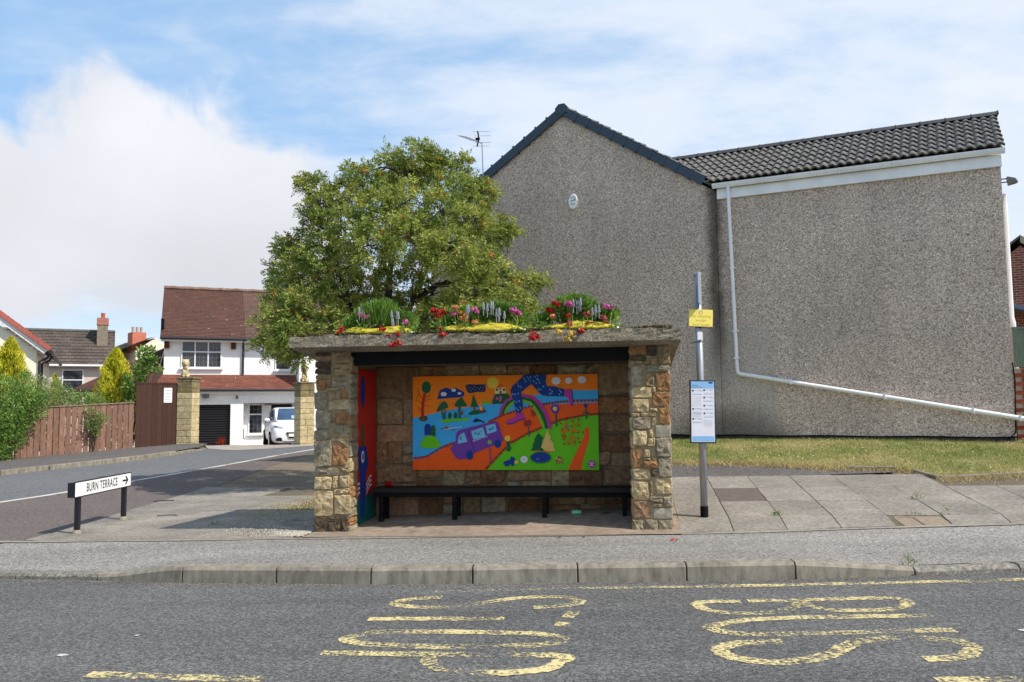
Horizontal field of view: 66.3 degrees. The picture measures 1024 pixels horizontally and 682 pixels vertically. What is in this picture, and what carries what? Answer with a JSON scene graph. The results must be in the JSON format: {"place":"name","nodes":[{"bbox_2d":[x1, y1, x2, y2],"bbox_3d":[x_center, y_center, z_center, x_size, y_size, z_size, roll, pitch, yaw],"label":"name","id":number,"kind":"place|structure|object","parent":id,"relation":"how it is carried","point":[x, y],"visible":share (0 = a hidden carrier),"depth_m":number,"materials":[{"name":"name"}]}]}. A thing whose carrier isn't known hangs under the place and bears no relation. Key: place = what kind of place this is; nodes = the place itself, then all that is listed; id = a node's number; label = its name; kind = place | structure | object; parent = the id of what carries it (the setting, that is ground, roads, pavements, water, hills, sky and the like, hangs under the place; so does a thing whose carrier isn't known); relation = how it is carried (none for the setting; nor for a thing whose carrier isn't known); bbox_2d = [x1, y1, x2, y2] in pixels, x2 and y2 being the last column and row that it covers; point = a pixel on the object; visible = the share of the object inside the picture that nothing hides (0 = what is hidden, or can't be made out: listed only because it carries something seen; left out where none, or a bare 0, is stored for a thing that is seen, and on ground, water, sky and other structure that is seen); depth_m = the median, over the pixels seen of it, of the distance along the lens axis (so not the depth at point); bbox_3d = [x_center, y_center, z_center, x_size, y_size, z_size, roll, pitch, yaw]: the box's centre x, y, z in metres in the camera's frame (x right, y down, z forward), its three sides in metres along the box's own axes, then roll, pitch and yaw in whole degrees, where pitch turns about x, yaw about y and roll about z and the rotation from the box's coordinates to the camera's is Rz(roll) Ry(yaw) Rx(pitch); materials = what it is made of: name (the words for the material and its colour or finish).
{"place":"outdoors","nodes":[
{"label":"outdoors","id":0,"kind":"place"},
{"bbox_2d":[0,443,205,469],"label":"pavement","id":1,"kind":"structure","parent":0,"point":[55,459],"depth_m":21.77,"materials":[{"name":"concrete"}]},
{"bbox_2d":[0,369,51,460],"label":"leafy shrub","id":2,"kind":"object","parent":1,"relation":"on","point":[8,425],"visible":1,"depth_m":22.17,"materials":[{"name":"green plant"}]},
{"bbox_2d":[0,402,134,459],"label":"board fence","id":3,"kind":"object","parent":1,"relation":"on","point":[67,429],"visible":0.76,"depth_m":23.64,"materials":[{"name":"brown wood"}]},
{"bbox_2d":[0,450,313,542],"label":"tarmac strip","id":4,"kind":"object","parent":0,"point":[24,519],"visible":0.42,"depth_m":13.01,"materials":[{"name":"grey asphalt"}]},
{"bbox_2d":[0,445,313,500],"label":"side road","id":5,"kind":"structure","parent":0,"point":[25,485],"depth_m":18.22,"materials":[{"name":"grey asphalt"}]},
{"bbox_2d":[184,519,314,536],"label":"gravel","id":6,"kind":"structure","parent":0,"point":[303,528],"depth_m":9.43,"materials":[{"name":"grey gravel"}]},
{"bbox_2d":[203,444,312,449],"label":"driveway","id":7,"kind":"structure","parent":0,"point":[236,447],"depth_m":25.04,"materials":[{"name":"concrete"}]},
{"bbox_2d":[217,435,225,444],"bbox_3d":[-11.872,4.253,31.962,0.679,0.824,0.695,1,-5,-25],"label":"plant pot","id":8,"kind":"object","parent":7,"relation":"on","point":[220,442],"visible":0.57,"depth_m":31.93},
{"bbox_2d":[263,407,316,444],"bbox_3d":[-8.650,3.331,30.557,2.060,1.485,4.009,1,-5,-22],"label":"parked car","id":9,"kind":"object","parent":7,"relation":"on","point":[279,425],"visible":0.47,"depth_m":29.32,"materials":[{"name":"white metal"}]},
{"bbox_2d":[293,382,315,444],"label":"gate pillar","id":10,"kind":"structure","parent":7,"relation":"on","point":[304,392],"depth_m":25.95,"materials":[{"name":"beige stone"}]},
{"bbox_2d":[300,364,308,381],"bbox_3d":[-6.936,1.078,26.244,0.297,0.619,0.347,1,-5,-20],"label":"lion statue","id":11,"kind":"object","parent":10,"relation":"on","point":[305,380],"visible":0.59,"depth_m":26.15,"materials":[{"name":"beige stone"}]},
{"bbox_2d":[218,453,315,494],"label":"bare earth","id":12,"kind":"structure","parent":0,"point":[298,474],"depth_m":16.36,"materials":[{"name":"soil"}]},
{"bbox_2d":[273,494,313,510],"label":"gravel","id":13,"kind":"structure","parent":12,"relation":"on","point":[298,503],"depth_m":11.93,"materials":[{"name":"grey gravel"}]},
{"bbox_2d":[241,135,558,379],"bbox_3d":[-1.958,-0.707,14.481,5.678,6.529,4.153,-1,-5,0],"label":"rowan tree","id":14,"kind":"object","parent":12,"relation":"on","point":[431,247],"visible":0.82,"depth_m":13.87,"materials":[{"name":"green plant"}]},
{"bbox_2d":[303,504,681,536],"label":"shelter floor","id":15,"kind":"structure","parent":0,"point":[591,521],"depth_m":9.19,"materials":[{"name":"concrete"}]},
{"bbox_2d":[371,486,631,521],"bbox_3d":[-0.113,2.026,9.692,3.260,0.456,0.330,-1,-5,8],"label":"bench","id":16,"kind":"object","parent":15,"relation":"on","point":[455,493],"visible":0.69,"depth_m":9.60,"materials":[{"name":"paint"}]},
{"bbox_2d":[385,481,394,486],"bbox_3d":[-1.550,1.809,9.936,0.118,0.066,0.066,-2,-5,20],"label":"drinks can","id":17,"kind":"object","parent":16,"relation":"on","point":[390,483],"visible":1,"depth_m":9.91,"materials":[{"name":"metal"}]},
{"bbox_2d":[571,509,581,514],"bbox_3d":[0.781,2.083,9.534,0.118,0.066,0.066,0,-5,-10],"label":"drinks can","id":18,"kind":"object","parent":15,"relation":"on","point":[576,512],"visible":1,"depth_m":9.51,"materials":[{"name":"metal"}]},
{"bbox_2d":[0,449,1023,681],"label":"road","id":19,"kind":"structure","parent":0,"point":[953,628],"depth_m":5.58,"materials":[{"name":"grey asphalt"}]},
{"bbox_2d":[0,559,1023,583],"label":"kerb","id":20,"kind":"structure","parent":19,"relation":"on","point":[654,571],"depth_m":7.12,"materials":[{"name":"concrete"}]},
{"bbox_2d":[899,552,919,565],"bbox_3d":[3.574,1.973,7.114,0.210,0.130,0.128,-1,-5,0],"label":"weed","id":21,"kind":"object","parent":20,"relation":"on","point":[908,559],"visible":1,"depth_m":7.10,"materials":[{"name":"plant"}]},
{"bbox_2d":[0,572,1023,588],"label":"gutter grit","id":22,"kind":"object","parent":19,"relation":"on","point":[520,585],"visible":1,"depth_m":7.02,"materials":[{"name":"grey gravel"}]},
{"bbox_2d":[0,523,1023,570],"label":"footway","id":23,"kind":"structure","parent":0,"point":[959,543],"depth_m":8.00,"materials":[{"name":"concrete"}]},
{"bbox_2d":[0,0,1023,346],"label":"sky","id":24,"kind":"structure","parent":0,"point":[147,146],"materials":[{"name":"blue"}]},
{"bbox_2d":[20,438,1016,537],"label":"ground","id":25,"kind":"structure","parent":0,"point":[898,472],"depth_m":11.43,"materials":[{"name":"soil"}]},
{"bbox_2d":[0,336,52,459],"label":"golden conifer","id":26,"kind":"object","parent":25,"relation":"on","point":[12,361],"visible":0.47,"depth_m":24.39,"materials":[{"name":"yellow plant"}]},
{"bbox_2d":[0,310,61,456],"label":"cream bungalow","id":27,"kind":"object","parent":25,"relation":"on","point":[36,362],"visible":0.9,"depth_m":26.41,"materials":[{"name":"beige paint"}]},
{"bbox_2d":[5,373,80,449],"bbox_3d":[-14.443,2.245,23.995,2.175,2.566,1.178,1,-5,-23],"label":"leafy shrub","id":28,"kind":"object","parent":25,"relation":"on","point":[59,392],"visible":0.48,"depth_m":24.12,"materials":[{"name":"green plant"}]},
{"bbox_2d":[39,373,65,449],"bbox_3d":[-15.130,2.464,25.906,0.846,2.869,0.821,-4,-6,40],"label":"golden conifer","id":29,"kind":"object","parent":25,"relation":"on","point":[55,375],"visible":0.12,"depth_m":25.89,"materials":[{"name":"green plant"}]},
{"bbox_2d":[3,313,114,442],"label":"grey roofed house","id":30,"kind":"structure","parent":25,"relation":"on","point":[81,354],"depth_m":42.60,"materials":[{"name":"tile"}]},
{"bbox_2d":[61,369,83,391],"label":"window","id":31,"kind":"structure","parent":30,"relation":"in","point":[75,378],"depth_m":41.65,"materials":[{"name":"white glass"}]},
{"bbox_2d":[51,378,108,447],"bbox_3d":[-14.066,2.370,25.518,1.848,2.384,1.052,-1,-5,0],"label":"leafy shrub","id":32,"kind":"object","parent":25,"relation":"on","point":[87,400],"visible":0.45,"depth_m":25.50,"materials":[{"name":"green plant"}]},
{"bbox_2d":[83,406,109,451],"bbox_3d":[-12.668,2.717,23.856,0.781,1.555,0.514,1,-5,-18],"label":"leafy shrub","id":33,"kind":"object","parent":25,"relation":"on","point":[96,420],"visible":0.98,"depth_m":23.82,"materials":[{"name":"green plant"}]},
{"bbox_2d":[0,448,206,474],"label":"kerb","id":34,"kind":"structure","parent":25,"relation":"on","point":[79,464],"depth_m":19.48,"materials":[{"name":"concrete"}]},
{"bbox_2d":[76,346,135,449],"bbox_3d":[-13.449,2.044,26.546,2.343,3.771,2.385,-3,-5,23],"label":"golden conifer","id":35,"kind":"object","parent":25,"relation":"on","point":[114,369],"visible":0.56,"depth_m":26.34,"materials":[{"name":"yellow plant"}]},
{"bbox_2d":[118,327,163,373],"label":"gabled house","id":36,"kind":"structure","parent":25,"relation":"on","point":[137,338],"depth_m":60.30,"materials":[{"name":"paint"}]},
{"bbox_2d":[118,344,164,443],"bbox_3d":[-12.367,1.805,26.017,1.453,3.451,1.115,-3,-5,26],"label":"leafy shrub","id":37,"kind":"object","parent":25,"relation":"on","point":[145,367],"visible":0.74,"depth_m":26.00,"materials":[{"name":"green plant"}]},
{"bbox_2d":[176,377,200,443],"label":"gate pillar","id":38,"kind":"structure","parent":25,"relation":"on","point":[188,398],"depth_m":25.73,"materials":[{"name":"beige stone"}]},
{"bbox_2d":[134,382,177,447],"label":"wooden gate","id":39,"kind":"structure","parent":38,"relation":"attached to","point":[156,416],"depth_m":25.32,"materials":[{"name":"brown wood"}]},
{"bbox_2d":[180,359,189,376],"bbox_3d":[-10.847,0.914,26.060,0.297,0.619,0.347,1,-5,-25],"label":"lion statue","id":40,"kind":"object","parent":38,"relation":"on","point":[185,366],"visible":0.97,"depth_m":25.97,"materials":[{"name":"beige stone"}]},
{"bbox_2d":[70,286,353,452],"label":"white house","id":41,"kind":"structure","parent":25,"relation":"on","point":[206,332],"depth_m":33.48,"materials":[{"name":"white paint"}]},
{"bbox_2d":[179,342,222,369],"bbox_3d":[-13.110,0.600,33.157,1.720,1.200,0.120,1,-5,-22],"label":"window","id":42,"kind":"structure","parent":41,"relation":"in","point":[201,355],"depth_m":33.20,"materials":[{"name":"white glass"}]},
{"bbox_2d":[199,404,229,446],"bbox_3d":[-12.942,3.705,32.357,2.470,2.160,0.055,1,-5,-22],"label":"garage door","id":43,"kind":"structure","parent":41,"relation":"in","point":[214,419],"depth_m":32.58,"materials":[{"name":"black metal"}]},
{"bbox_2d":[246,404,262,435],"bbox_3d":[-10.972,3.369,33.576,0.720,1.340,0.120,1,-5,-22],"label":"window","id":44,"kind":"structure","parent":41,"relation":"in","point":[255,411],"depth_m":33.60,"materials":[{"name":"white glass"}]},
{"bbox_2d":[271,404,291,444],"bbox_3d":[-9.999,3.813,33.985,0.850,2.140,0.030,1,-5,-22],"label":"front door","id":45,"kind":"structure","parent":41,"relation":"in","point":[273,405],"depth_m":33.99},
{"bbox_2d":[273,359,290,371],"bbox_3d":[-10.060,0.700,34.383,0.730,1.270,0.120,1,-5,-22],"label":"window","id":46,"kind":"structure","parent":41,"relation":"in","point":[283,368],"depth_m":34.36,"materials":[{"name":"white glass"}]},
{"bbox_2d":[289,324,680,531],"bbox_3d":[-0.244,1.160,9.610,4.481,2.500,1.823,-1,-5,8],"label":"bus shelter","id":47,"kind":"object","parent":25,"relation":"on","point":[630,366],"visible":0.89,"depth_m":9.27,"materials":[{"name":"stone"}]},
{"bbox_2d":[357,369,375,524],"bbox_3d":[-1.850,1.322,9.896,0.038,1.915,0.760,-1,-5,8],"label":"painted side panel","id":48,"kind":"object","parent":47,"relation":"attached to","point":[366,441],"visible":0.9,"depth_m":9.90,"materials":[{"name":"red paint"}]},
{"bbox_2d":[333,297,420,346],"bbox_3d":[-1.553,-0.220,9.157,1.038,0.634,0.480,-1,-5,8],"label":"flower bag","id":49,"kind":"object","parent":47,"relation":"on","point":[392,315],"visible":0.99,"depth_m":9.13,"materials":[{"name":"green plant"}]},
{"bbox_2d":[428,300,530,336],"bbox_3d":[-0.354,-0.235,8.982,1.205,0.497,0.440,-1,-5,8],"label":"flower bag","id":50,"kind":"object","parent":47,"relation":"on","point":[492,311],"visible":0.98,"depth_m":8.97,"materials":[{"name":"green plant"}]},
{"bbox_2d":[413,374,598,469],"bbox_3d":[-0.102,1.041,10.030,2.400,1.205,0.039,-1,-5,8],"label":"mural board","id":51,"kind":"object","parent":47,"relation":"attached to","point":[519,422],"visible":1,"depth_m":10.02,"materials":[{"name":"multicoloured paint"}]},
{"bbox_2d":[528,292,627,341],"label":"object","id":52,"kind":"object","parent":47,"relation":"on","point":[564,306],"visible":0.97,"depth_m":8.85,"materials":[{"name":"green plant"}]},
{"bbox_2d":[427,103,1023,441],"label":"rendered house","id":53,"kind":"structure","parent":25,"relation":"on","point":[856,284],"depth_m":15.01,"materials":[{"name":"concrete"}]},
{"bbox_2d":[456,131,490,179],"bbox_3d":[-0.887,-3.957,18.046,0.783,1.740,0.290,-3,-5,31],"label":"tv aerial","id":54,"kind":"object","parent":53,"relation":"attached to","point":[475,139],"visible":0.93,"depth_m":18.00,"materials":[{"name":"metal"}]},
{"bbox_2d":[568,194,577,209],"bbox_3d":[1.329,-3.020,17.000,0.210,0.336,0.077,-3,-5,25],"label":"alarm box","id":55,"kind":"object","parent":53,"relation":"attached to","point":[573,201],"visible":1,"depth_m":16.96,"materials":[{"name":"white plastic"}]},
{"bbox_2d":[1001,176,1017,185],"bbox_3d":[8.756,-2.820,13.825,0.266,0.145,0.140,-3,-5,25],"label":"floodlight","id":56,"kind":"object","parent":53,"relation":"attached to","point":[1011,181],"visible":0.94,"depth_m":13.76,"materials":[{"name":"grey metal"}]},
{"bbox_2d":[1010,235,1023,367],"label":"brick house","id":57,"kind":"structure","parent":25,"relation":"on","point":[1017,254],"depth_m":24.08,"materials":[{"name":"brick"}]},
{"bbox_2d":[1011,327,1023,440],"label":"brick wall","id":58,"kind":"structure","parent":25,"relation":"on","point":[1018,341],"depth_m":13.54,"materials":[{"name":"brown brick"}]},
{"bbox_2d":[22,474,1023,541],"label":"paving","id":59,"kind":"structure","parent":0,"point":[743,503],"depth_m":9.86,"materials":[{"name":"concrete"}]},
{"bbox_2d":[67,472,130,533],"bbox_3d":[-5.338,2.140,10.198,0.120,0.743,1.440,-1,-5,0],"label":"street sign","id":60,"kind":"object","parent":59,"relation":"on","point":[77,490],"visible":0.91,"depth_m":10.01,"materials":[{"name":"metal"}]},
{"bbox_2d":[185,497,313,532],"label":"dry grass","id":61,"kind":"structure","parent":59,"relation":"on","point":[305,509],"depth_m":11.15,"materials":[{"name":"plant"}]},
{"bbox_2d":[689,271,715,517],"bbox_3d":[2.183,0.684,9.145,0.246,3.045,0.375,-4,-6,40],"label":"bus stop pole","id":62,"kind":"object","parent":59,"relation":"on","point":[702,406],"visible":1,"depth_m":9.19,"materials":[{"name":"grey metal"}]},
{"bbox_2d":[672,462,894,476],"bbox_3d":[3.967,1.968,12.005,3.300,0.137,1.370,-1,-5,8],"label":"tarmac patch","id":63,"kind":"object","parent":59,"relation":"on","point":[679,470],"visible":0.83,"depth_m":11.75,"materials":[{"name":"grey asphalt"}]},
{"bbox_2d":[671,458,1023,484],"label":"dry grass","id":64,"kind":"structure","parent":59,"relation":"on","point":[793,466],"depth_m":11.68,"materials":[{"name":"green plant"}]},
{"bbox_2d":[671,437,1023,475],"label":"lawn","id":65,"kind":"structure","parent":0,"point":[842,462],"depth_m":12.85,"materials":[{"name":"plant"}]},
{"bbox_2d":[846,466,1023,479],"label":"lawn edging","id":66,"kind":"object","parent":65,"relation":"on","point":[934,476],"visible":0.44,"depth_m":10.76,"materials":[{"name":"concrete"}]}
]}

